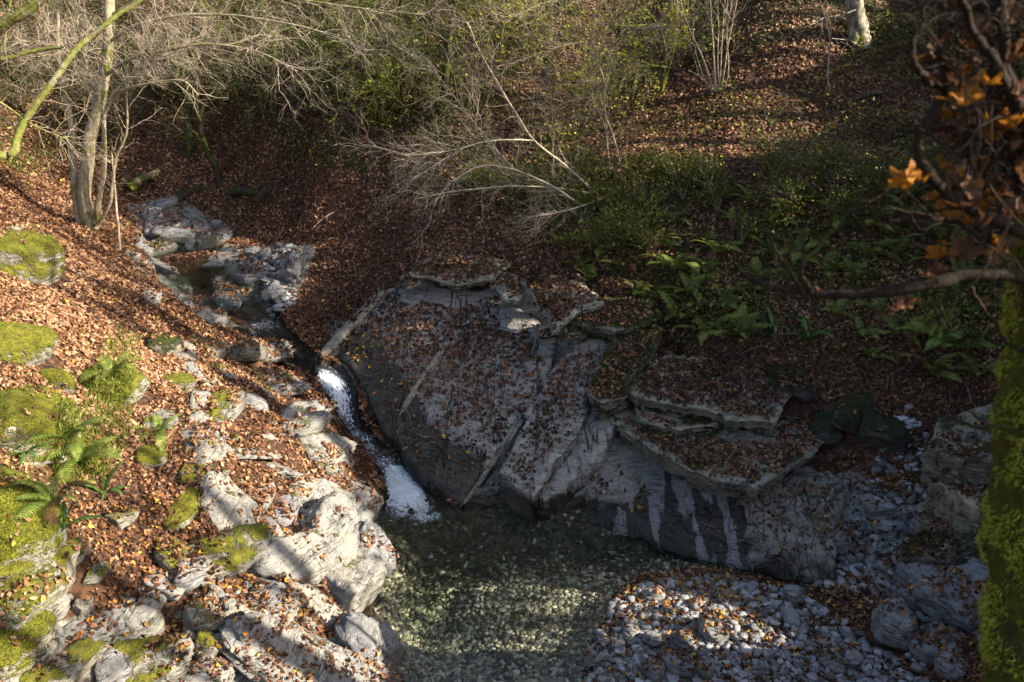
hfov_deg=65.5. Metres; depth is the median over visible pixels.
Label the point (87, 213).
bare tree
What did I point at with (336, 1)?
leafy brush
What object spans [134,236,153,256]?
rock
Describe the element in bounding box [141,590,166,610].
rock
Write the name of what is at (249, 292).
stone
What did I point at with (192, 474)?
rock
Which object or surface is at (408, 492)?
foam
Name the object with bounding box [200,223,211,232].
rock
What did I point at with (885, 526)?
stone
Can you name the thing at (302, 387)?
rock
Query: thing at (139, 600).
stone
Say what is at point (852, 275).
fern
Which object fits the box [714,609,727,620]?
cobble
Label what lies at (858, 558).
stone
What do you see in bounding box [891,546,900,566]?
stone
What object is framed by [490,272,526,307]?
rock ledge
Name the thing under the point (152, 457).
boulder
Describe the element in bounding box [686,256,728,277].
fern
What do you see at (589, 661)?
cobble
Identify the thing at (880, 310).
fern
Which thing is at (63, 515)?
fern
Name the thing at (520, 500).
rock slab
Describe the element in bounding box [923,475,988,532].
rock ledge
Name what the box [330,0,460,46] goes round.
leafy brush
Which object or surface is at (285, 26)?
leafy brush
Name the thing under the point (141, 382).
boulder
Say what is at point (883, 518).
stone
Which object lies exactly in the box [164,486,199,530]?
rock
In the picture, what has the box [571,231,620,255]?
fern
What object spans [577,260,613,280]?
fern
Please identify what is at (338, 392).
stream water
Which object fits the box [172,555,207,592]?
rock
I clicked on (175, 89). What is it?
leafy brush
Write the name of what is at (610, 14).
bare brush
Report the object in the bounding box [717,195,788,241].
bramble
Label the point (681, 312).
fern
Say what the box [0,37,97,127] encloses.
bare brush
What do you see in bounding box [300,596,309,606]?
stone
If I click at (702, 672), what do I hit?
cobble
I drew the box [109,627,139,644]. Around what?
rock
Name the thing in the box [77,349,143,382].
fern
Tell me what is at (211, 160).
dark tree
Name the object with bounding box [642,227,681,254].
fern
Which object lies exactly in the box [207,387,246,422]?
rock
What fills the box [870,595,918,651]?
stone
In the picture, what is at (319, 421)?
rock
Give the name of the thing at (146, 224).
rock
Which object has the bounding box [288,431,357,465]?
rock
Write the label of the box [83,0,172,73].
leafy brush
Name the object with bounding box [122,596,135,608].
rock
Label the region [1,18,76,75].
leafy brush
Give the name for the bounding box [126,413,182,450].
fern
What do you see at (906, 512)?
stone
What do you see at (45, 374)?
boulder
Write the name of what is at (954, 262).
fern
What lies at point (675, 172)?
bramble
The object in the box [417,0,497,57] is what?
leafy brush
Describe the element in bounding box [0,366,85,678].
moss
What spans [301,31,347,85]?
leafy brush
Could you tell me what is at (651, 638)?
cobble
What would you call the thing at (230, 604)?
stone
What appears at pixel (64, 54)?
bare brush
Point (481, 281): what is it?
rock ledge
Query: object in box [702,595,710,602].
cobble
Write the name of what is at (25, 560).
boulder
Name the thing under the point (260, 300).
stone
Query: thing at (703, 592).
cobble
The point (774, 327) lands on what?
fern
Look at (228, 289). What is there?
stone
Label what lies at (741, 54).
fallen branch
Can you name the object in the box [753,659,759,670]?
cobble
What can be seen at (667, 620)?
cobble
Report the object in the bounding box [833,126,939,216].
bramble
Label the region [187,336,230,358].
rock
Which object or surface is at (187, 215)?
rock
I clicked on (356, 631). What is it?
boulder
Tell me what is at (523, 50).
shrub
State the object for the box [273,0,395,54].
leafy brush
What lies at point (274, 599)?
rock
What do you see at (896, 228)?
fern
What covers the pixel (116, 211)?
sapling
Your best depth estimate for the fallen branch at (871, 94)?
19.34 m
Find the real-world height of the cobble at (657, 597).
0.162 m
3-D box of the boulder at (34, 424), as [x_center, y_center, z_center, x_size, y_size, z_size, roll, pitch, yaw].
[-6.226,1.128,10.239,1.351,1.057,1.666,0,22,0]
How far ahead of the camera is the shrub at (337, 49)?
21.84 m
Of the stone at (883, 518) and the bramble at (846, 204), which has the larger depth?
the bramble at (846, 204)
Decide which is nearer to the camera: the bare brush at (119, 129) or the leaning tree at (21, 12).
the leaning tree at (21, 12)
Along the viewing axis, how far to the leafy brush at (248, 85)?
25.98 m
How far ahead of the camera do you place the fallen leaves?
15.72 m
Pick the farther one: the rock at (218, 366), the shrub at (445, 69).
the shrub at (445, 69)
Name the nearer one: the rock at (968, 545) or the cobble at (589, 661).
the cobble at (589, 661)
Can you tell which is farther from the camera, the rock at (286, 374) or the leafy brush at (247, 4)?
the leafy brush at (247, 4)
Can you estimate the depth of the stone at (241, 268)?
21.47 m
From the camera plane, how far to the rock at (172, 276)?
21.02 m
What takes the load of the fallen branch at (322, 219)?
on the ground at (632, 458)
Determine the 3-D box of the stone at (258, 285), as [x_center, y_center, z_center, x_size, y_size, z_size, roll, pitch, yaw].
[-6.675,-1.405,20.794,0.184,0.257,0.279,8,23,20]
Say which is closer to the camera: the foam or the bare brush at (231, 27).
the foam
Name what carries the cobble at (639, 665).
on the ground at (632, 458)
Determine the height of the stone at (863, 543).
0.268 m
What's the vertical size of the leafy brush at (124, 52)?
2.402 m
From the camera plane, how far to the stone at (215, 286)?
20.24 m
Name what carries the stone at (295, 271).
on the ground at (632, 458)
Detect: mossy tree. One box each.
[167,0,291,135]
[227,0,364,148]
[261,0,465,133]
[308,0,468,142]
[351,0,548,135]
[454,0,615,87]
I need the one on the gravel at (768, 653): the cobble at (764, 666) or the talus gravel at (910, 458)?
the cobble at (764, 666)
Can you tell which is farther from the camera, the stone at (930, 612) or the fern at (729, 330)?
the fern at (729, 330)
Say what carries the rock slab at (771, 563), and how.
on the ground at (632, 458)
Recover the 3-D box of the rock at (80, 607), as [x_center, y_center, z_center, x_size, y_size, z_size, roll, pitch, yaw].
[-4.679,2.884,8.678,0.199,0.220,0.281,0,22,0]
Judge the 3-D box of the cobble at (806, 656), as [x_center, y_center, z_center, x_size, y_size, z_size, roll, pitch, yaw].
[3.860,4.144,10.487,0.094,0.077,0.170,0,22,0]
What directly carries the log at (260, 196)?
on the ground at (632, 458)
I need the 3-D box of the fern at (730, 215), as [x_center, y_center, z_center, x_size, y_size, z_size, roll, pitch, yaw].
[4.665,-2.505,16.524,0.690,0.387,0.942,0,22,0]
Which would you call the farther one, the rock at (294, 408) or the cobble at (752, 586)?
the rock at (294, 408)
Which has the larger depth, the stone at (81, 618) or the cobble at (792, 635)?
the cobble at (792, 635)
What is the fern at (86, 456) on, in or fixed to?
on the ground at (632, 458)
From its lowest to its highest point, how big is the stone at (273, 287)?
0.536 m
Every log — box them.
[125,168,160,192]
[177,185,201,200]
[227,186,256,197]
[253,186,272,202]
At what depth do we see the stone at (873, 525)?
12.68 m
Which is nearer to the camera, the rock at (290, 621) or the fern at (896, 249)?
the rock at (290, 621)
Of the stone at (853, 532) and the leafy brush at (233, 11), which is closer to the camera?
the stone at (853, 532)
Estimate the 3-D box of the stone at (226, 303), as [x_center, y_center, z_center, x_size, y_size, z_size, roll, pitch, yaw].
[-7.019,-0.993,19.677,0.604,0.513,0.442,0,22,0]
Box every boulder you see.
[0,229,65,284]
[0,322,59,365]
[0,385,81,466]
[0,480,69,580]
[0,537,81,630]
[0,610,56,679]
[7,223,50,235]
[40,369,74,393]
[77,362,151,406]
[112,633,193,681]
[134,445,167,467]
[147,333,184,354]
[163,372,195,389]
[182,590,225,632]
[213,558,239,571]
[325,550,386,612]
[331,610,404,670]
[765,365,816,402]
[807,406,844,448]
[831,390,876,434]
[857,408,912,452]
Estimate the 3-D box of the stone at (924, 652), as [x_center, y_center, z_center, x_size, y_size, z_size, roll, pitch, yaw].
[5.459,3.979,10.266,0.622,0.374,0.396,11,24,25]
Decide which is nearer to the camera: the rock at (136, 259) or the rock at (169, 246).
the rock at (136, 259)
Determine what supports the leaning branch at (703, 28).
on the ground at (632, 458)
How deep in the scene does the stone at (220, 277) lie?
20.72 m
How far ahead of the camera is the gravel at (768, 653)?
10.76 m
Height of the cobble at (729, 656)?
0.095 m
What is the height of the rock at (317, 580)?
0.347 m
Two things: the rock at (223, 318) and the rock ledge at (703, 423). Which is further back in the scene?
the rock at (223, 318)
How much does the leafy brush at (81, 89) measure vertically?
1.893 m
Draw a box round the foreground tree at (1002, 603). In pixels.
[720,0,1023,681]
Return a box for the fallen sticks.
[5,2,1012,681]
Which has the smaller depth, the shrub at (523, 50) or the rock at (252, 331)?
the rock at (252, 331)
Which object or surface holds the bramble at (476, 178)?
on the ground at (632, 458)
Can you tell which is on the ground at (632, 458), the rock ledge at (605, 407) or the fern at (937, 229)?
the fern at (937, 229)
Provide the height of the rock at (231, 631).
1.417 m
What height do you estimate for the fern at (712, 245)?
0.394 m
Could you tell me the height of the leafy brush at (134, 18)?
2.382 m
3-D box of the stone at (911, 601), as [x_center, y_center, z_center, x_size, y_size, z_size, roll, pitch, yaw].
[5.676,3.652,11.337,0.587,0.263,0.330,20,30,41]
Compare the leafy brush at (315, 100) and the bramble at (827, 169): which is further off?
the leafy brush at (315, 100)
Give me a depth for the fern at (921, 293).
14.59 m
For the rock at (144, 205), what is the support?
on the ground at (632, 458)
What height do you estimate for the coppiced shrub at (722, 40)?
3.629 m
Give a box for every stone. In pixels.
[78,616,86,621]
[135,596,144,605]
[148,255,179,275]
[149,226,195,243]
[174,611,181,619]
[197,651,208,661]
[200,257,225,272]
[201,579,209,587]
[203,274,212,279]
[210,275,225,284]
[212,280,224,292]
[213,292,241,310]
[217,575,223,581]
[222,596,235,609]
[223,284,237,291]
[225,277,236,283]
[233,289,252,304]
[234,588,240,594]
[235,269,266,285]
[238,261,244,270]
[238,600,244,608]
[243,581,252,588]
[244,246,261,256]
[244,261,256,270]
[244,289,254,296]
[249,264,264,268]
[254,282,260,289]
[255,295,263,302]
[258,247,271,258]
[261,279,284,302]
[269,272,278,277]
[280,251,289,267]
[280,258,304,281]
[288,248,302,262]
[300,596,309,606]
[300,616,311,627]
[824,525,852,555]
[845,527,854,536]
[846,551,863,563]
[850,536,870,551]
[855,530,864,536]
[858,493,898,516]
[860,511,871,526]
[863,567,869,575]
[865,541,885,554]
[865,554,877,564]
[869,516,884,533]
[870,584,891,598]
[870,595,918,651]
[871,555,895,574]
[873,514,897,525]
[878,519,908,531]
[889,531,898,536]
[890,583,922,610]
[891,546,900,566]
[894,562,945,585]
[896,505,912,518]
[906,519,914,532]
[908,637,961,664]
[912,502,923,516]
[915,578,944,622]
[924,622,966,642]
[934,651,968,680]
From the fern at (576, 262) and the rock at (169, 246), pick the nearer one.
the fern at (576, 262)
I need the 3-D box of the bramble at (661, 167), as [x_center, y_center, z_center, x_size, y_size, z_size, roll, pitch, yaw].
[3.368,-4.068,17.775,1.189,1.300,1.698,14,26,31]
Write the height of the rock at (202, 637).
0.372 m
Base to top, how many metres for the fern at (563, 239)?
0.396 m
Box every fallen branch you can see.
[311,209,337,229]
[734,49,755,60]
[852,91,896,101]
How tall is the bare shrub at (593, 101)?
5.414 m
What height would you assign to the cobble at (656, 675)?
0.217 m
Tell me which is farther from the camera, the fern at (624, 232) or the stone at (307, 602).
the fern at (624, 232)
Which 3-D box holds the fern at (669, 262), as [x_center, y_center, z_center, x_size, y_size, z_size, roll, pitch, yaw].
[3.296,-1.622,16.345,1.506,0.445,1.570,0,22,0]
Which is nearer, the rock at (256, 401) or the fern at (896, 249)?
the rock at (256, 401)
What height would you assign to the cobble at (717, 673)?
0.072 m
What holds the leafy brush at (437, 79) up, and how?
on the ground at (632, 458)
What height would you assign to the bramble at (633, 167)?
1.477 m
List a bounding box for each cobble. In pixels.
[583,642,609,666]
[593,670,600,675]
[609,638,624,649]
[621,623,639,640]
[623,617,638,624]
[632,663,641,672]
[633,603,642,609]
[639,623,650,630]
[641,587,665,601]
[641,658,665,681]
[642,630,665,647]
[662,605,673,611]
[662,615,672,622]
[662,651,694,677]
[673,632,694,649]
[688,599,701,609]
[691,628,703,640]
[697,588,708,595]
[697,612,730,642]
[697,656,714,679]
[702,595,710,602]
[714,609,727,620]
[714,669,720,676]
[715,584,730,605]
[726,653,741,665]
[745,580,758,593]
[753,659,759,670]
[758,662,770,671]
[759,595,767,602]
[770,665,777,670]
[781,601,800,627]
[782,584,804,604]
[788,627,799,638]
[796,653,805,660]
[800,650,808,660]
[804,636,820,650]
[816,650,845,673]
[821,626,828,634]
[833,643,862,669]
[864,671,871,677]
[870,659,877,665]
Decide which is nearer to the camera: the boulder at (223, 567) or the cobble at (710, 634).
the boulder at (223, 567)
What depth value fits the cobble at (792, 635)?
10.82 m
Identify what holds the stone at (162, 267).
on the ground at (632, 458)
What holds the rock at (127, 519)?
on the ground at (632, 458)
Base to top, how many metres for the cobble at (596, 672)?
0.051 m
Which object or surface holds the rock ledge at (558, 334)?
on the rock ledge at (585, 329)
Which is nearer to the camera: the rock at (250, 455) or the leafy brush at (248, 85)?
the rock at (250, 455)
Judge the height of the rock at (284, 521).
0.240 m
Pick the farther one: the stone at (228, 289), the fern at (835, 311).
the stone at (228, 289)
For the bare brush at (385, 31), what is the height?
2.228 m
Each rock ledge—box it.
[397,251,511,290]
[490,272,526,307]
[525,273,603,343]
[566,297,652,345]
[587,325,662,421]
[607,400,823,505]
[629,353,792,435]
[633,402,719,434]
[913,507,987,562]
[920,404,994,492]
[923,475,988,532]
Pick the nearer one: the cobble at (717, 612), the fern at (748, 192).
the cobble at (717, 612)
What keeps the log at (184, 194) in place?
on the ground at (632, 458)
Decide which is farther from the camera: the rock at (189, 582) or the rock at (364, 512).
the rock at (364, 512)
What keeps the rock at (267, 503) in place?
on the ground at (632, 458)
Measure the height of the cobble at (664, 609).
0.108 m
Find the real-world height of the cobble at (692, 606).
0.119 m
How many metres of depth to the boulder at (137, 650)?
8.63 m
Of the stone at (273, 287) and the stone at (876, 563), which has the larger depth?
the stone at (273, 287)
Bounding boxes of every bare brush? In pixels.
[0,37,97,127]
[30,19,102,80]
[39,0,73,33]
[49,74,169,144]
[85,0,215,47]
[177,30,238,87]
[213,1,325,84]
[246,0,291,41]
[286,0,407,83]
[298,0,404,26]
[355,0,429,67]
[383,0,545,75]
[427,15,543,109]
[512,0,581,39]
[571,0,648,32]
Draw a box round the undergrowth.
[0,0,1023,370]
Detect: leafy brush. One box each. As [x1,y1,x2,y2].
[0,0,21,9]
[0,0,61,47]
[0,23,49,89]
[0,34,56,90]
[0,57,51,110]
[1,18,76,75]
[24,0,102,49]
[50,63,120,108]
[64,0,127,53]
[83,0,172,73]
[97,16,199,84]
[102,0,152,22]
[111,61,175,118]
[115,24,204,99]
[140,45,210,107]
[158,22,266,101]
[184,0,243,39]
[207,40,283,116]
[217,26,268,78]
[220,0,274,14]
[246,0,322,50]
[267,55,337,118]
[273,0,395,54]
[286,0,324,15]
[292,0,373,43]
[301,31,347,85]
[312,11,400,93]
[319,41,414,136]
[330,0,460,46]
[389,27,443,92]
[397,0,464,30]
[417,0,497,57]
[462,1,518,48]
[554,0,596,16]
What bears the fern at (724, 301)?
on the ground at (632, 458)
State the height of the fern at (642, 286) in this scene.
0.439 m
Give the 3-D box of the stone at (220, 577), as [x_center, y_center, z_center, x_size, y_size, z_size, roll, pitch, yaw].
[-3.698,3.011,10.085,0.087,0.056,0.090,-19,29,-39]
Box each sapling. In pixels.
[86,133,139,250]
[812,0,841,90]
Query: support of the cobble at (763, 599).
on the gravel at (768, 653)
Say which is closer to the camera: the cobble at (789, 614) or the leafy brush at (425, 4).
the cobble at (789, 614)
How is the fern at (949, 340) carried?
on the ground at (632, 458)
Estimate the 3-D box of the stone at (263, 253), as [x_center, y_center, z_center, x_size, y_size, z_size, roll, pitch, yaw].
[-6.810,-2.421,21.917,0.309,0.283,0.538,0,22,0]
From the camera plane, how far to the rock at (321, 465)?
13.28 m
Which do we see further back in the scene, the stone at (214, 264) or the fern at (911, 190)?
the stone at (214, 264)
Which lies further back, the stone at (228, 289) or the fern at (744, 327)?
the stone at (228, 289)
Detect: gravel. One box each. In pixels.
[248,242,298,328]
[584,574,930,681]
[811,404,944,673]
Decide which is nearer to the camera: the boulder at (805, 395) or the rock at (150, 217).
the boulder at (805, 395)
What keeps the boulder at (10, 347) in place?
on the ground at (632, 458)
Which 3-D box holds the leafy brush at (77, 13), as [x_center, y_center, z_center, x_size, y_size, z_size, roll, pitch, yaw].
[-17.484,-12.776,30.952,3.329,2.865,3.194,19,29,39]
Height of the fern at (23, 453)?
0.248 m
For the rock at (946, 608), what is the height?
0.908 m
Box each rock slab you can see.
[315,288,385,364]
[338,283,555,522]
[498,338,608,529]
[534,394,629,520]
[588,466,753,574]
[743,472,851,583]
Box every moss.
[0,229,231,677]
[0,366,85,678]
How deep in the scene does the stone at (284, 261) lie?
21.26 m
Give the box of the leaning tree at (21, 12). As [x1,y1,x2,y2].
[0,0,186,179]
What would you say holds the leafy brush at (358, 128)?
on the ground at (632, 458)
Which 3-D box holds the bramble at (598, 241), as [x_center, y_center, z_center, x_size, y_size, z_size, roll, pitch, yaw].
[1.701,-2.219,16.302,1.933,1.480,1.354,-4,22,-10]
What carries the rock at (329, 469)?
on the ground at (632, 458)
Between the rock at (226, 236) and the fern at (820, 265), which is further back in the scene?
the rock at (226, 236)
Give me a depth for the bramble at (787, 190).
16.08 m
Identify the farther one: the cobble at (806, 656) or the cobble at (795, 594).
the cobble at (795, 594)
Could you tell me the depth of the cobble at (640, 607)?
11.46 m
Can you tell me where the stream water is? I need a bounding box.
[170,270,439,525]
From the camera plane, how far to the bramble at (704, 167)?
17.37 m
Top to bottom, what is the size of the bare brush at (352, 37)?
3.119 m
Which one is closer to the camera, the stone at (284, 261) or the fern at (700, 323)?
the fern at (700, 323)
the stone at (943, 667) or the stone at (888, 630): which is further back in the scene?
the stone at (888, 630)
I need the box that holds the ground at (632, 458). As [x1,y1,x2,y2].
[0,0,1023,681]
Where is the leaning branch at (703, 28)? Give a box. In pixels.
[680,0,744,41]
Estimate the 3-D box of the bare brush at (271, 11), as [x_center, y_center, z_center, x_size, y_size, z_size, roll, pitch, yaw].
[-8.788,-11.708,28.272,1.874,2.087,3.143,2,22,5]
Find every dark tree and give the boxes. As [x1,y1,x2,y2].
[115,0,241,157]
[135,0,241,186]
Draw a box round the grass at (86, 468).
[49,325,143,484]
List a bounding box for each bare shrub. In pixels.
[322,0,602,257]
[469,0,710,182]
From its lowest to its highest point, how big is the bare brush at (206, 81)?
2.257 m
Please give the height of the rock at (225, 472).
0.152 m
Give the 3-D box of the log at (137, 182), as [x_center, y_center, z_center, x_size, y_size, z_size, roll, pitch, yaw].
[-12.407,-5.404,26.837,0.315,0.677,1.341,13,25,29]
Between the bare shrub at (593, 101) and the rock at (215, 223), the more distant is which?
the rock at (215, 223)
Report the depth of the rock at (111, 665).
8.37 m
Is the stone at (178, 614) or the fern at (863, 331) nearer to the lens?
the stone at (178, 614)
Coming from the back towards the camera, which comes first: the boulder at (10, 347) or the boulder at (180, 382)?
the boulder at (180, 382)
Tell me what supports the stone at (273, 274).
on the ground at (632, 458)
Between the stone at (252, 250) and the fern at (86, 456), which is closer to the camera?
the fern at (86, 456)
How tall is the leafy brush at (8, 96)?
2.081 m
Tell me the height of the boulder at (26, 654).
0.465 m
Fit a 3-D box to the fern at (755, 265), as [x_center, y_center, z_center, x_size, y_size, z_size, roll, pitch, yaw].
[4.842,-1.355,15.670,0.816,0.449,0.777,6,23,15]
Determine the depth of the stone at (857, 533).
12.59 m
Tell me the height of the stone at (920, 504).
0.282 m
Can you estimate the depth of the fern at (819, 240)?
15.73 m
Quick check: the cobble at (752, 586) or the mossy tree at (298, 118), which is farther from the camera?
the mossy tree at (298, 118)
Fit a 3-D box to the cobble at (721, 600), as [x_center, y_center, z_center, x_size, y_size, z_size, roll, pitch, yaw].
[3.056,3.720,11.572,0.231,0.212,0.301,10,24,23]
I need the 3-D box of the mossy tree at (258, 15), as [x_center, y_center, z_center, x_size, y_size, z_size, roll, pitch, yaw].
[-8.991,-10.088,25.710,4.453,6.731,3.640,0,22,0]
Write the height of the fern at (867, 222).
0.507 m
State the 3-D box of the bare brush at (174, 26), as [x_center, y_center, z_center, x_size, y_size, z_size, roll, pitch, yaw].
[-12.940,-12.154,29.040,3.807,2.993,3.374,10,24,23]
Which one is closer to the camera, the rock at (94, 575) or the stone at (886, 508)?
the rock at (94, 575)
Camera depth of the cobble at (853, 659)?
10.27 m
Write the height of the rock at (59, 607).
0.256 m
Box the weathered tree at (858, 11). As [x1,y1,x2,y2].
[804,0,875,60]
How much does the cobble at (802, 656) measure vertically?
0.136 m
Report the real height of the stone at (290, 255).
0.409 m
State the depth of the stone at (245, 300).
19.94 m
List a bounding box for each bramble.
[437,145,509,197]
[466,138,545,212]
[496,144,564,210]
[519,168,579,223]
[541,156,645,226]
[547,196,642,268]
[552,122,622,198]
[580,170,649,217]
[584,128,668,189]
[592,178,686,277]
[601,148,678,226]
[628,125,749,199]
[634,134,698,184]
[672,152,768,218]
[680,140,734,183]
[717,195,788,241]
[722,108,847,181]
[748,151,821,222]
[753,110,874,197]
[801,169,883,223]
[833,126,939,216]
[905,126,966,186]
[915,150,975,220]
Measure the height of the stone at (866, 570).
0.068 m
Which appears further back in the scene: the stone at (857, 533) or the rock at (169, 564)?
the stone at (857, 533)
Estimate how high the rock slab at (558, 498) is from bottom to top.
1.910 m
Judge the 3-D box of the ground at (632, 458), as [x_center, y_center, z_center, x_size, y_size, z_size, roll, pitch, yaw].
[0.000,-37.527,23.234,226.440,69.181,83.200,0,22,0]
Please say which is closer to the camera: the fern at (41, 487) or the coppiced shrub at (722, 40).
the fern at (41, 487)
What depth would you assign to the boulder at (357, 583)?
10.99 m
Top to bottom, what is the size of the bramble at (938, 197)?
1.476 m
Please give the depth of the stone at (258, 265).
20.91 m
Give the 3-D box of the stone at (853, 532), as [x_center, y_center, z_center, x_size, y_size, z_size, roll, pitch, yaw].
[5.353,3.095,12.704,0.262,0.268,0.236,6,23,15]
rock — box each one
[19,637,107,681]
[34,622,65,664]
[46,593,69,621]
[63,608,123,647]
[70,596,93,616]
[76,542,88,564]
[81,561,110,584]
[93,648,132,681]
[104,507,138,528]
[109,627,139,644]
[113,605,129,629]
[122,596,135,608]
[125,605,164,638]
[132,256,139,262]
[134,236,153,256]
[139,203,151,207]
[140,288,161,303]
[141,206,164,223]
[141,570,184,601]
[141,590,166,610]
[142,409,178,428]
[143,221,157,228]
[143,227,152,239]
[150,238,179,257]
[153,536,188,573]
[154,196,177,210]
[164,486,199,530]
[168,274,177,278]
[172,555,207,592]
[175,656,236,681]
[176,293,189,300]
[178,463,217,484]
[180,284,192,291]
[181,422,227,443]
[182,211,190,219]
[183,239,195,251]
[184,300,194,308]
[185,523,273,581]
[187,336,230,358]
[188,234,224,252]
[188,436,198,446]
[190,220,201,233]
[193,631,220,657]
[196,309,209,320]
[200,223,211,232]
[207,313,218,324]
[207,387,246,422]
[209,363,221,368]
[210,219,222,227]
[210,311,227,324]
[211,228,233,239]
[214,612,399,681]
[216,653,254,681]
[222,469,229,474]
[226,319,245,331]
[229,433,238,439]
[230,339,267,362]
[234,448,281,458]
[244,392,267,411]
[245,579,301,616]
[246,328,256,335]
[248,531,337,582]
[253,369,292,389]
[256,472,275,522]
[258,611,317,632]
[264,340,293,362]
[266,462,302,478]
[267,376,312,397]
[275,488,301,526]
[278,410,332,437]
[280,400,337,419]
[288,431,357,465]
[288,478,345,508]
[290,493,298,498]
[300,491,359,571]
[302,571,329,585]
[315,462,325,467]
[324,465,334,473]
[334,478,383,521]
[357,519,395,575]
[894,523,985,566]
[911,558,988,632]
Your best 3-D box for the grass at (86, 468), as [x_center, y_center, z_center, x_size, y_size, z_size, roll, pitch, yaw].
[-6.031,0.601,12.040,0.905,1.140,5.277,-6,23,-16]
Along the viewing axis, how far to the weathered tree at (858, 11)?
20.10 m
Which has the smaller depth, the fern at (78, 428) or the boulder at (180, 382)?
the fern at (78, 428)
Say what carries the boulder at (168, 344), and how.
on the ground at (632, 458)
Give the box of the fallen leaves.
[0,0,1023,681]
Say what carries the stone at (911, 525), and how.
on the talus gravel at (910, 458)
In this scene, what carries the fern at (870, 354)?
on the ground at (632, 458)
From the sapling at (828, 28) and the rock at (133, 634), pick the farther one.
the sapling at (828, 28)
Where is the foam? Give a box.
[384,465,430,516]
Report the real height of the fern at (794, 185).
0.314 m
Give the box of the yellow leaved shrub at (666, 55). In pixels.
[440,0,725,131]
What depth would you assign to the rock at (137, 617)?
9.02 m
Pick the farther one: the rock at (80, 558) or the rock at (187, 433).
the rock at (187, 433)
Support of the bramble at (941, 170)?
on the ground at (632, 458)
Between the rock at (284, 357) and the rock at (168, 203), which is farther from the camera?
the rock at (168, 203)
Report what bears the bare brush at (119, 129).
on the ground at (632, 458)
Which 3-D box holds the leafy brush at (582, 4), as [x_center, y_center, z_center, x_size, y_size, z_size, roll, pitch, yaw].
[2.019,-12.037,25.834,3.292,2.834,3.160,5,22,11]
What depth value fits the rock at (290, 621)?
9.78 m
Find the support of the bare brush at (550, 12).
on the ground at (632, 458)
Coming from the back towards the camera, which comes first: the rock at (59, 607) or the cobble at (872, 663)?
the cobble at (872, 663)
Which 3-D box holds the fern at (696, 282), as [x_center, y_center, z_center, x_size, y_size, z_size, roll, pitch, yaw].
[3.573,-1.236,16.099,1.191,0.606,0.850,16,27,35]
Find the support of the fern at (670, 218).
on the ground at (632, 458)
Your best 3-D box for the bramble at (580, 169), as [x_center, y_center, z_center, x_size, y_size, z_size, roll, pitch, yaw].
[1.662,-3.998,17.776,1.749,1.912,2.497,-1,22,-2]
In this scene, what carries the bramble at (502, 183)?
on the ground at (632, 458)
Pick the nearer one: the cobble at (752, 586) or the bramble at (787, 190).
the cobble at (752, 586)
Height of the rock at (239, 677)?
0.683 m
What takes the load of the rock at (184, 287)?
on the ground at (632, 458)
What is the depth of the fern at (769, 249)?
15.97 m
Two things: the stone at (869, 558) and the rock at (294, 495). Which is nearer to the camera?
the rock at (294, 495)
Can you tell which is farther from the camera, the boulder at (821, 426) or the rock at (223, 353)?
the rock at (223, 353)
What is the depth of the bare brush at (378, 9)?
24.62 m
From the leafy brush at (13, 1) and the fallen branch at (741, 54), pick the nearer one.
the fallen branch at (741, 54)
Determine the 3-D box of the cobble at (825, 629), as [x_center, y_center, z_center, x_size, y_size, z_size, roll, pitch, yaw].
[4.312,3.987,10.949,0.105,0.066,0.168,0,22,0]
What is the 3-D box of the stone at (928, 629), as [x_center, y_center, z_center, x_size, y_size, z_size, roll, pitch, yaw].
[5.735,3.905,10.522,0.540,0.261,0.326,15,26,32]
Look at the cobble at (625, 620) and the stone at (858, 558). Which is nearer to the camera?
the cobble at (625, 620)
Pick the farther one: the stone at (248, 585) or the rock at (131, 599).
the stone at (248, 585)
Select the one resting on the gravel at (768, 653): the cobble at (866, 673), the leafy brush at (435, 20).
the cobble at (866, 673)
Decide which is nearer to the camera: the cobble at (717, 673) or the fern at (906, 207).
the cobble at (717, 673)
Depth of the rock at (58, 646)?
8.04 m
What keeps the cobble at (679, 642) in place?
on the gravel at (768, 653)
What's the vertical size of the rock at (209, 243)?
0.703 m
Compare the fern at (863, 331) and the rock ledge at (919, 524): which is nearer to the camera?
the rock ledge at (919, 524)
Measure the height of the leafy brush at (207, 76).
2.763 m
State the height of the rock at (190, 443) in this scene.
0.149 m
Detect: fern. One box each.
[1,444,51,467]
[9,478,96,525]
[22,415,105,460]
[44,495,103,531]
[46,436,121,483]
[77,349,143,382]
[78,459,127,502]
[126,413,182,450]
[542,232,576,245]
[562,250,596,274]
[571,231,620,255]
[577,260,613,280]
[592,207,625,231]
[600,257,636,270]
[602,222,645,240]
[618,277,653,295]
[622,281,679,299]
[635,252,704,271]
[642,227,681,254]
[654,262,719,301]
[656,290,703,321]
[657,208,690,225]
[673,312,744,344]
[686,232,716,245]
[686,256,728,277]
[691,239,745,261]
[694,282,743,309]
[706,310,749,337]
[721,208,749,228]
[722,302,768,338]
[724,281,761,293]
[726,183,776,206]
[737,257,776,279]
[746,234,792,254]
[748,208,797,231]
[750,306,789,332]
[766,259,811,279]
[770,178,810,189]
[774,227,823,262]
[780,314,832,340]
[787,225,843,248]
[794,187,820,203]
[807,249,854,277]
[816,202,855,227]
[817,299,854,322]
[826,255,890,279]
[835,208,894,231]
[845,238,903,266]
[848,316,887,340]
[851,298,902,323]
[854,341,897,362]
[871,233,925,257]
[872,220,909,234]
[880,314,935,347]
[886,194,929,223]
[888,282,951,297]
[892,180,928,194]
[896,321,997,353]
[898,352,961,381]
[913,219,958,239]
[947,258,980,286]
[949,352,997,381]
[955,291,1002,318]
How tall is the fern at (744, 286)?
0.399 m
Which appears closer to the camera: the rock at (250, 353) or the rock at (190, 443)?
the rock at (190, 443)
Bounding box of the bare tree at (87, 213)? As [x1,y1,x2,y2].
[0,0,485,229]
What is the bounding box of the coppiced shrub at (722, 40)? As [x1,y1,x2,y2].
[676,0,745,91]

